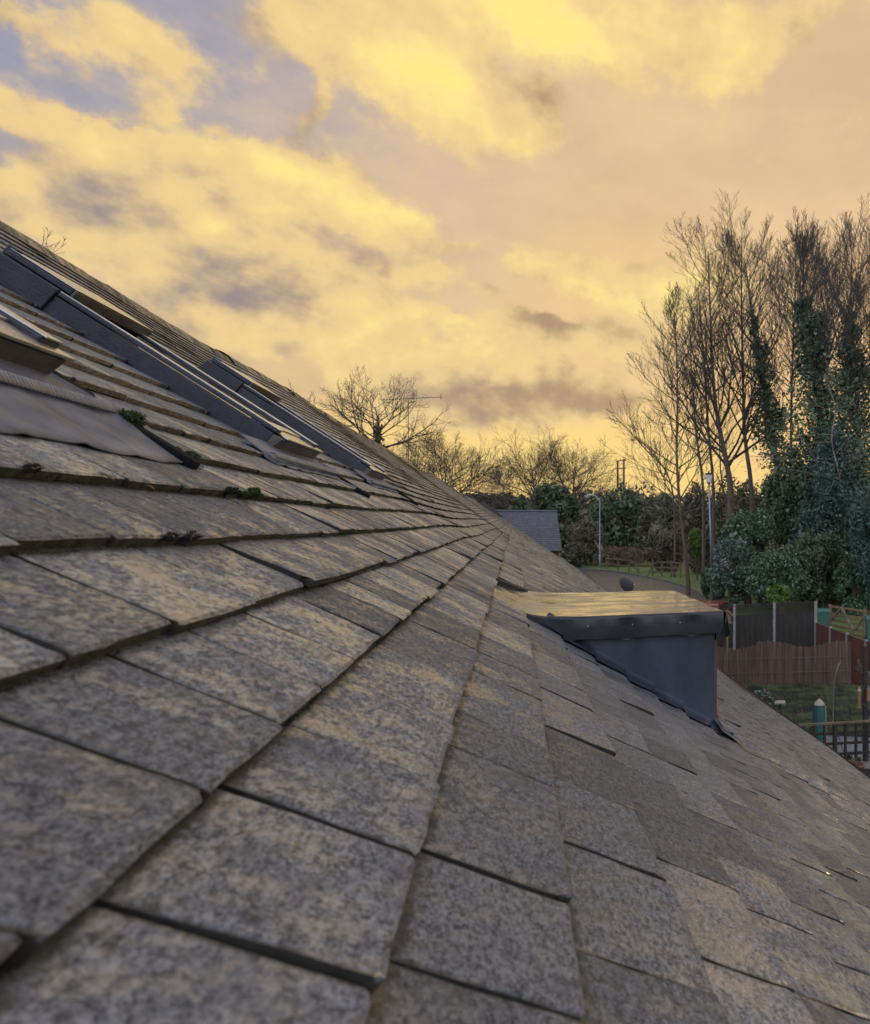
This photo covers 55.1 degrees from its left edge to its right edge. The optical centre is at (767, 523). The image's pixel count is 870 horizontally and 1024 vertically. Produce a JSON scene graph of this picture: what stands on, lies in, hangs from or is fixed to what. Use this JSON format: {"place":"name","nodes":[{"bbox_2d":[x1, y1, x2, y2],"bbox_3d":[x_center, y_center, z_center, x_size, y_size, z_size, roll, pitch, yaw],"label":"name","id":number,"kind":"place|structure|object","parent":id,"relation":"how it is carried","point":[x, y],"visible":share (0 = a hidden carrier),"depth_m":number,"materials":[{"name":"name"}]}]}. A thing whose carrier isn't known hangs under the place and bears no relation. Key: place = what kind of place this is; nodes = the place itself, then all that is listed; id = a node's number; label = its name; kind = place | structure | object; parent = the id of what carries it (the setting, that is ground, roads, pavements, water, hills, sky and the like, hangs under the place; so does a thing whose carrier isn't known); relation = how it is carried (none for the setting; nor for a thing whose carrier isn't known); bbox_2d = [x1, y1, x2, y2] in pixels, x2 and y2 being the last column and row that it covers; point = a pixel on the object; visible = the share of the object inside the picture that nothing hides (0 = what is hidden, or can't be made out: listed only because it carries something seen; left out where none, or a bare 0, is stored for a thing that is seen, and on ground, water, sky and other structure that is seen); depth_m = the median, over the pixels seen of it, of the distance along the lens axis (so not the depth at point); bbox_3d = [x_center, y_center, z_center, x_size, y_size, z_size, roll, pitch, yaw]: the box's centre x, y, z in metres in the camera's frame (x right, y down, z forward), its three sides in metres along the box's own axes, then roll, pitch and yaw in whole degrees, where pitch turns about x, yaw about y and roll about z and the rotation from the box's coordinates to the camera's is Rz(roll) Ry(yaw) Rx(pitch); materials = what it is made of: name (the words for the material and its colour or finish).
{"place":"outdoors","nodes":[
{"label":"outdoors","id":0,"kind":"place"},
{"bbox_2d":[0,0,869,503],"label":"sky","id":1,"kind":"structure","parent":0,"point":[474,200],"materials":[{"name":"yellow"}]},
{"bbox_2d":[579,569,702,599],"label":"road","id":2,"kind":"structure","parent":0,"point":[610,581],"depth_m":59.42,"materials":[{"name":"grey asphalt"}]},
{"bbox_2d":[576,567,705,599],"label":"kerb","id":3,"kind":"structure","parent":2,"relation":"on","point":[693,589],"depth_m":64.55,"materials":[{"name":"concrete"}]},
{"bbox_2d":[559,503,869,751],"bbox_3d":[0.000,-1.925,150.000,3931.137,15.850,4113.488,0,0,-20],"label":"ground","id":4,"kind":"structure","parent":0,"point":[754,601],"depth_m":41.06,"materials":[{"name":"green plant"}]},
{"bbox_2d":[42,227,66,253],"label":"bare tree","id":5,"kind":"object","parent":4,"relation":"on","point":[53,244],"visible":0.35,"depth_m":17.28,"materials":[{"name":"brown plant"}]},
{"bbox_2d":[316,365,455,447],"bbox_3d":[-32.098,-3.952,59.871,7.873,18.282,11.786,0,0,22],"label":"bare tree","id":6,"kind":"object","parent":4,"relation":"on","point":[377,428],"visible":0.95,"depth_m":59.54,"materials":[{"name":"brown plant"}]},
{"bbox_2d":[382,431,448,474],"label":"bare tree","id":7,"kind":"object","parent":4,"relation":"on","point":[411,447],"visible":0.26,"depth_m":87.48,"materials":[{"name":"brown plant"}]},
{"bbox_2d":[0,221,869,1023],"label":"house","id":8,"kind":"structure","parent":4,"relation":"on","point":[528,833],"depth_m":0.80,"materials":[{"name":"tile"}]},
{"bbox_2d":[23,461,45,473],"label":"moss clump","id":9,"kind":"object","parent":8,"relation":"on","point":[35,465],"visible":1,"depth_m":0.83,"materials":[{"name":"green plant"}]},
{"bbox_2d":[0,304,203,469],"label":"roof window","id":10,"kind":"structure","parent":8,"relation":"in","point":[38,401],"depth_m":1.23,"materials":[{"name":"grey metal"}]},
{"bbox_2d":[118,408,146,426],"bbox_3d":[-1.267,-0.205,1.422,0.056,0.046,0.056,0,0,-20],"label":"moss clump","id":11,"kind":"object","parent":8,"relation":"on","point":[135,417],"visible":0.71,"depth_m":1.42,"materials":[{"name":"green plant"}]},
{"bbox_2d":[161,531,179,541],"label":"moss clump","id":12,"kind":"object","parent":8,"relation":"on","point":[169,537],"visible":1,"depth_m":0.91,"materials":[{"name":"green plant"}]},
{"bbox_2d":[0,244,369,497],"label":"roof window","id":13,"kind":"structure","parent":8,"relation":"in","point":[99,321],"depth_m":2.48,"materials":[{"name":"grey metal"}]},
{"bbox_2d":[182,529,203,540],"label":"moss clump","id":14,"kind":"object","parent":8,"relation":"on","point":[196,536],"visible":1,"depth_m":0.96,"materials":[{"name":"green plant"}]},
{"bbox_2d":[185,450,201,459],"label":"moss clump","id":15,"kind":"object","parent":8,"relation":"on","point":[196,455],"visible":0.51,"depth_m":1.49,"materials":[{"name":"green plant"}]},
{"bbox_2d":[0,425,462,999],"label":"edge moss","id":16,"kind":"object","parent":8,"relation":"on","point":[118,651],"visible":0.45,"depth_m":0.83,"materials":[{"name":"green plant"}]},
{"bbox_2d":[224,486,241,494],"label":"moss clump","id":17,"kind":"object","parent":8,"relation":"on","point":[232,490],"visible":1,"depth_m":1.41,"materials":[{"name":"green plant"}]},
{"bbox_2d":[242,486,263,501],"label":"moss clump","id":18,"kind":"object","parent":8,"relation":"on","point":[251,493],"visible":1,"depth_m":1.50,"materials":[{"name":"green plant"}]},
{"bbox_2d":[197,356,418,505],"bbox_3d":[-2.702,-0.508,4.262,1.040,0.825,0.960,0,0,-20],"label":"roof window","id":19,"kind":"structure","parent":8,"relation":"in","point":[240,383],"depth_m":4.09,"materials":[{"name":"grey metal"}]},
{"bbox_2d":[380,396,439,461],"bbox_3d":[-12.550,-3.032,25.221,2.112,3.066,0.320,0,0,0],"label":"tv aerial","id":20,"kind":"object","parent":8,"relation":"on","point":[408,417],"visible":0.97,"depth_m":25.21,"materials":[{"name":"grey metal"}]},
{"bbox_2d":[391,413,525,508],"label":"bare tree","id":21,"kind":"object","parent":4,"relation":"on","point":[445,468],"visible":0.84,"depth_m":82.38,"materials":[{"name":"brown plant"}]},
{"bbox_2d":[465,492,530,509],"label":"hedge shrub","id":22,"kind":"object","parent":4,"relation":"on","point":[489,499],"visible":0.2,"depth_m":109.88,"materials":[{"name":"green plant"}]},
{"bbox_2d":[473,466,526,495],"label":"bare tree","id":23,"kind":"object","parent":4,"relation":"on","point":[502,481],"visible":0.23,"depth_m":118.95,"materials":[{"name":"brown plant"}]},
{"bbox_2d":[495,510,562,556],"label":"slate house","id":24,"kind":"structure","parent":4,"relation":"on","point":[541,527],"depth_m":67.46,"materials":[{"name":"grey stone"}]},
{"bbox_2d":[466,424,614,510],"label":"bare tree","id":25,"kind":"object","parent":4,"relation":"on","point":[520,476],"visible":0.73,"depth_m":103.87,"materials":[{"name":"brown plant"}]},
{"bbox_2d":[491,424,656,526],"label":"bare tree","id":26,"kind":"object","parent":4,"relation":"on","point":[569,466],"visible":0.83,"depth_m":105.70,"materials":[{"name":"brown plant"}]},
{"bbox_2d":[586,482,650,560],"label":"evergreen shrub","id":27,"kind":"object","parent":4,"relation":"on","point":[622,510],"visible":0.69,"depth_m":92.44,"materials":[{"name":"green plant"}]},
{"bbox_2d":[615,458,626,529],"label":"utility pole","id":28,"kind":"object","parent":4,"relation":"on","point":[624,468],"visible":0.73,"depth_m":111.92,"materials":[{"name":"brown wood"}]},
{"bbox_2d":[620,577,634,590],"bbox_3d":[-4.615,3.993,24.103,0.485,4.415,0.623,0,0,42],"label":"satellite dish","id":29,"kind":"object","parent":4,"relation":"on","point":[627,584],"visible":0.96,"depth_m":23.93,"materials":[{"name":"metal"}]},
{"bbox_2d":[527,482,748,526],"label":"woodland","id":30,"kind":"object","parent":4,"relation":"on","point":[644,486],"visible":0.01,"depth_m":277.59,"materials":[{"name":"green plant"}]},
{"bbox_2d":[632,492,686,563],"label":"hedge shrub","id":31,"kind":"object","parent":4,"relation":"on","point":[656,510],"visible":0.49,"depth_m":83.47,"materials":[{"name":"green plant"}]},
{"bbox_2d":[604,276,745,594],"bbox_3d":[-5.856,-6.069,49.627,7.833,22.503,7.699,0,0,34],"label":"bare tree","id":32,"kind":"object","parent":4,"relation":"on","point":[677,473],"visible":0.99,"depth_m":49.85,"materials":[{"name":"beige plant"}]},
{"bbox_2d":[579,562,796,596],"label":"grass verge","id":33,"kind":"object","parent":4,"relation":"on","point":[694,582],"depth_m":69.07,"materials":[{"name":"green plant"}]},
{"bbox_2d":[507,483,582,553],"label":"evergreen shrub","id":34,"kind":"object","parent":33,"relation":"on","point":[560,500],"visible":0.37,"depth_m":95.73,"materials":[{"name":"green plant"}]},
{"bbox_2d":[560,542,587,566],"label":"hedge shrub","id":35,"kind":"object","parent":33,"relation":"on","point":[572,549],"visible":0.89,"depth_m":79.62,"materials":[{"name":"green plant"}]},
{"bbox_2d":[565,517,607,565],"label":"hedge shrub","id":36,"kind":"object","parent":33,"relation":"on","point":[588,534],"visible":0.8,"depth_m":83.27,"materials":[{"name":"brown plant"}]},
{"bbox_2d":[585,494,600,567],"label":"street lamp","id":37,"kind":"object","parent":33,"relation":"on","point":[588,496],"visible":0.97,"depth_m":79.48,"materials":[{"name":"metal"}]},
{"bbox_2d":[592,553,596,565],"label":"rail fence","id":38,"kind":"object","parent":33,"relation":"on","point":[595,555],"visible":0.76,"depth_m":82.28,"materials":[{"name":"brown wood"}]},
{"bbox_2d":[596,545,647,565],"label":"bramble","id":39,"kind":"object","parent":33,"relation":"on","point":[614,551],"visible":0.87,"depth_m":82.04,"materials":[{"name":"brown plant"}]},
{"bbox_2d":[606,558,639,573],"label":"rail fence","id":40,"kind":"object","parent":33,"relation":"on","point":[628,565],"visible":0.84,"depth_m":72.63,"materials":[{"name":"brown wood"}]},
{"bbox_2d":[642,530,683,571],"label":"hedge shrub","id":41,"kind":"object","parent":33,"relation":"on","point":[663,550],"visible":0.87,"depth_m":73.42,"materials":[{"name":"brown plant"}]},
{"bbox_2d":[647,560,681,577],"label":"rail fence","id":42,"kind":"object","parent":33,"relation":"on","point":[671,567],"visible":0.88,"depth_m":66.23,"materials":[{"name":"brown wood"}]},
{"bbox_2d":[597,391,742,576],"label":"bare tree","id":43,"kind":"object","parent":33,"relation":"on","point":[674,564],"visible":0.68,"depth_m":65.93,"materials":[{"name":"brown plant"}]},
{"bbox_2d":[677,479,711,573],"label":"hedge shrub","id":44,"kind":"object","parent":33,"relation":"on","point":[692,522],"visible":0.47,"depth_m":69.33,"materials":[{"name":"green plant"}]},
{"bbox_2d":[648,291,741,580],"bbox_3d":[-5.025,-6.638,56.758,6.182,23.624,8.543,0,0,44],"label":"bare tree","id":45,"kind":"object","parent":33,"relation":"on","point":[703,519],"visible":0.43,"depth_m":55.93,"materials":[{"name":"brown plant"}]},
{"bbox_2d":[688,528,706,579],"bbox_3d":[-6.048,2.712,61.955,1.807,4.798,1.339,0,0,-20],"label":"yellow shrub","id":46,"kind":"object","parent":33,"relation":"on","point":[695,540],"visible":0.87,"depth_m":61.73,"materials":[{"name":"green plant"}]},
{"bbox_2d":[667,258,746,562],"bbox_3d":[-4.823,-8.217,57.288,6.384,26.783,6.447,0,0,9],"label":"bare tree","id":47,"kind":"object","parent":33,"relation":"on","point":[713,506],"visible":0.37,"depth_m":57.88,"materials":[{"name":"brown plant"}]},
{"bbox_2d":[692,332,752,521],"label":"bare tree","id":48,"kind":"object","parent":33,"relation":"on","point":[721,482],"visible":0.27,"depth_m":59.96,"materials":[{"name":"brown plant"}]},
{"bbox_2d":[634,211,836,569],"bbox_3d":[-2.793,-9.290,53.661,14.075,28.983,13.183,0,0,-20],"label":"bare tree","id":49,"kind":"object","parent":33,"relation":"on","point":[726,461],"visible":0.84,"depth_m":53.45,"materials":[{"name":"brown plant"}]},
{"bbox_2d":[705,475,767,569],"bbox_3d":[-2.562,0.291,64.070,5.918,9.685,5.564,0,0,-20],"label":"hedge shrub","id":50,"kind":"object","parent":33,"relation":"on","point":[741,502],"visible":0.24,"depth_m":63.54,"materials":[{"name":"green plant"}]},
{"bbox_2d":[680,188,801,540],"bbox_3d":[-2.318,-10.566,57.221,11.368,31.508,10.309,0,0,-20],"label":"bare tree","id":51,"kind":"object","parent":33,"relation":"on","point":[750,478],"visible":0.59,"depth_m":56.13,"materials":[{"name":"brown plant"}]},
{"bbox_2d":[705,471,713,599],"bbox_3d":[-3.434,1.054,42.169,0.509,8.292,0.450,0,0,0],"label":"street lamp","id":52,"kind":"object","parent":4,"relation":"on","point":[708,475],"visible":0.7,"depth_m":42.12,"materials":[{"name":"metal"}]},
{"bbox_2d":[699,565,725,599],"bbox_3d":[-3.434,3.887,46.984,2.053,2.464,1.786,0,0,-20],"label":"evergreen shrub","id":53,"kind":"object","parent":4,"relation":"on","point":[705,590],"visible":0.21,"depth_m":46.90,"materials":[{"name":"green plant"}]},
{"bbox_2d":[699,600,732,612],"bbox_3d":[-2.746,4.343,33.805,1.776,1.305,4.104,0,0,10],"label":"parked car","id":54,"kind":"object","parent":4,"relation":"on","point":[715,602],"visible":0.03,"depth_m":33.71,"materials":[{"name":"red paint"}]},
{"bbox_2d":[706,532,751,604],"bbox_3d":[-2.079,2.798,41.006,3.006,4.642,2.112,0,0,-20],"label":"laurel","id":55,"kind":"object","parent":4,"relation":"on","point":[729,579],"visible":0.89,"depth_m":40.63,"materials":[{"name":"green plant"}]},
{"bbox_2d":[725,610,732,654],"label":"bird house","id":56,"kind":"structure","parent":4,"relation":"on","point":[728,612],"depth_m":26.92,"materials":[{"name":"brown wood"}]},
{"bbox_2d":[717,507,776,606],"bbox_3d":[-1.133,2.066,43.002,3.759,6.107,2.968,0,0,-20],"label":"laurel","id":57,"kind":"object","parent":4,"relation":"on","point":[759,528],"visible":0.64,"depth_m":42.34,"materials":[{"name":"green plant"}]},
{"bbox_2d":[701,214,809,572],"bbox_3d":[-1.579,-7.817,52.654,9.751,29.364,8.904,0,0,20],"label":"bare tree","id":58,"kind":"object","parent":4,"relation":"on","point":[777,417],"visible":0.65,"depth_m":52.70,"materials":[{"name":"brown plant"}]},
{"bbox_2d":[713,601,816,656],"bbox_3d":[-0.555,4.511,29.950,5.359,2.678,0.110,0,0,17],"label":"trellis fence","id":59,"kind":"object","parent":4,"relation":"on","point":[757,627],"visible":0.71,"depth_m":29.73,"materials":[{"name":"wood"}]},
{"bbox_2d":[754,688,775,705],"bbox_3d":[-0.127,5.310,19.615,0.657,1.601,0.549,0,0,-20],"label":"garden shrub","id":60,"kind":"object","parent":4,"relation":"on","point":[767,697],"visible":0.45,"depth_m":19.55,"materials":[{"name":"green plant"}]},
{"bbox_2d":[743,543,812,613],"bbox_3d":[0.444,3.103,38.984,3.952,4.042,2.938,0,0,-20],"label":"laurel","id":61,"kind":"object","parent":4,"relation":"on","point":[792,575],"visible":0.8,"depth_m":38.17,"materials":[{"name":"green plant"}]},
{"bbox_2d":[766,584,790,613],"bbox_3d":[0.534,3.974,33.537,1.268,2.343,1.063,0,0,-20],"label":"bright shrub","id":62,"kind":"object","parent":4,"relation":"on","point":[782,594],"visible":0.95,"depth_m":33.37,"materials":[{"name":"green plant"}]},
{"bbox_2d":[774,700,785,711],"bbox_3d":[0.336,5.463,19.600,0.300,1.175,0.260,0,0,0],"label":"bird table","id":63,"kind":"object","parent":4,"relation":"on","point":[779,702],"visible":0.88,"depth_m":19.56,"materials":[{"name":"beige wood"}]},
{"bbox_2d":[759,465,809,552],"bbox_3d":[1.408,0.627,47.030,4.059,8.986,3.464,0,0,-20],"label":"evergreen shrub","id":64,"kind":"object","parent":4,"relation":"on","point":[767,493],"visible":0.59,"depth_m":45.89,"materials":[{"name":"green plant"}]},
{"bbox_2d":[747,231,838,464],"bbox_3d":[2.389,-9.341,58.346,8.416,29.033,9.726,0,0,-20],"label":"bare tree","id":65,"kind":"object","parent":4,"relation":"on","point":[792,381],"visible":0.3,"depth_m":58.82,"materials":[{"name":"brown plant"}]},
{"bbox_2d":[730,371,869,595],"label":"bare tree","id":66,"kind":"object","parent":4,"relation":"on","point":[831,434],"visible":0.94,"depth_m":42.98,"materials":[{"name":"brown plant"}]},
{"bbox_2d":[736,210,869,605],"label":"bare tree","id":67,"kind":"object","parent":4,"relation":"on","point":[811,330],"visible":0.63,"depth_m":45.21,"materials":[{"name":"brown plant"}]},
{"bbox_2d":[743,682,869,737],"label":"lawn","id":68,"kind":"structure","parent":4,"relation":"on","point":[800,699],"depth_m":21.11,"materials":[{"name":"grass"}]},
{"bbox_2d":[717,640,850,684],"bbox_3d":[-0.100,4.452,22.053,5.301,1.876,0.318,0,0,9],"label":"reed screen","id":69,"kind":"object","parent":68,"relation":"on","point":[750,669],"visible":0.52,"depth_m":21.86,"materials":[{"name":"brown wood"}]},
{"bbox_2d":[765,209,869,419],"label":"bare tree","id":70,"kind":"object","parent":4,"relation":"on","point":[805,220],"visible":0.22,"depth_m":57.28,"materials":[{"name":"brown plant"}]},
{"bbox_2d":[769,191,869,494],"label":"bare tree","id":71,"kind":"object","parent":4,"relation":"on","point":[853,357],"visible":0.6,"depth_m":51.05,"materials":[{"name":"brown plant"}]},
{"bbox_2d":[792,530,852,610],"bbox_3d":[2.994,2.757,41.053,3.989,4.741,3.211,0,0,-20],"label":"evergreen shrub","id":72,"kind":"object","parent":4,"relation":"on","point":[813,556],"visible":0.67,"depth_m":40.54,"materials":[{"name":"green plant"}]},
{"bbox_2d":[817,608,830,626],"bbox_3d":[2.491,4.346,32.014,0.586,1.058,0.741,0,0,0],"label":"wheelie bin","id":73,"kind":"object","parent":4,"relation":"on","point":[823,616],"visible":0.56,"depth_m":31.70,"materials":[{"name":"green plastic"}]},
{"bbox_2d":[788,419,869,603],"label":"conifer","id":74,"kind":"object","parent":4,"relation":"on","point":[828,505],"visible":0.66,"depth_m":43.15,"materials":[{"name":"green plant"}]},
{"bbox_2d":[825,659,840,721],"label":"bare tree","id":75,"kind":"object","parent":4,"relation":"on","point":[835,672],"visible":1,"depth_m":20.38,"materials":[{"name":"brown plant"}]},
{"bbox_2d":[811,215,869,466],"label":"bare tree","id":76,"kind":"object","parent":4,"relation":"on","point":[854,279],"visible":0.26,"depth_m":59.25,"materials":[{"name":"brown plant"}]},
{"bbox_2d":[814,621,869,684],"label":"red fence","id":77,"kind":"object","parent":4,"relation":"on","point":[823,634],"visible":0.42,"depth_m":25.46,"materials":[{"name":"wood"}]},
{"bbox_2d":[828,604,866,639],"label":"wooden gate","id":78,"kind":"structure","parent":4,"relation":"on","point":[847,621],"depth_m":31.83,"materials":[{"name":"brown wood"}]},
{"bbox_2d":[828,224,869,430],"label":"bare tree","id":79,"kind":"object","parent":4,"relation":"on","point":[858,315],"visible":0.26,"depth_m":55.74,"materials":[{"name":"grey plant"}]},
{"bbox_2d":[832,556,869,615],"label":"evergreen shrub","id":80,"kind":"object","parent":4,"relation":"on","point":[844,576],"visible":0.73,"depth_m":38.71,"materials":[{"name":"green plant"}]},
{"bbox_2d":[846,483,869,608],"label":"conifer","id":81,"kind":"object","parent":4,"relation":"on","point":[859,538],"visible":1,"depth_m":37.51,"materials":[{"name":"green plant"}]},
{"bbox_2d":[855,660,869,707],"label":"bare tree","id":82,"kind":"object","parent":4,"relation":"on","point":[859,665],"visible":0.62,"depth_m":18.57,"materials":[{"name":"brown plant"}]},
{"bbox_2d":[864,615,869,640],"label":"wheelie bin","id":83,"kind":"object","parent":4,"relation":"on","point":[867,625],"visible":0.84,"depth_m":29.23,"materials":[{"name":"green plastic"}]},
{"bbox_2d":[827,735,869,768],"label":"patio","id":84,"kind":"structure","parent":0,"point":[850,747],"depth_m":19.15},
{"bbox_2d":[812,699,826,741],"bbox_3d":[1.270,5.140,17.600,0.520,1.660,0.520,0,0,-20],"label":"parasol","id":85,"kind":"object","parent":84,"relation":"on","point":[819,711],"visible":0.52,"depth_m":17.47,"materials":[{"name":"fabric"}]},
{"bbox_2d":[800,720,869,774],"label":"lattice fence","id":86,"kind":"object","parent":84,"relation":"on","point":[834,743],"visible":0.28,"depth_m":14.29,"materials":[{"name":"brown wood"}]},
{"bbox_2d":[847,755,852,761],"bbox_3d":[1.966,5.771,17.405,0.311,0.379,0.277,0,0,-20],"label":"plant pot","id":87,"kind":"object","parent":84,"relation":"on","point":[849,757],"visible":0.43,"depth_m":17.36,"materials":[{"name":"ceramic"}]},
{"bbox_2d":[852,756,864,767],"bbox_3d":[2.137,5.745,17.000,0.346,0.430,0.340,0,0,-20],"label":"plant pot","id":88,"kind":"object","parent":84,"relation":"on","point":[857,762],"visible":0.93,"depth_m":16.98,"materials":[{"name":"ceramic"}]},
{"bbox_2d":[859,646,869,761],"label":"feeder post","id":89,"kind":"object","parent":84,"relation":"on","point":[865,683],"visible":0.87,"depth_m":17.95,"materials":[{"name":"brown wood"}]},
{"bbox_2d":[857,687,861,707],"bbox_3d":[2.295,4.353,17.950,0.124,0.526,0.130,0,0,-20],"label":"bird feeder","id":90,"kind":"object","parent":89,"relation":"hanging from","point":[859,698],"visible":1,"depth_m":17.92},
{"bbox_2d":[866,685,869,700],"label":"bird feeder","id":91,"kind":"object","parent":89,"relation":"hanging from","point":[868,693],"visible":1,"depth_m":17.82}
]}

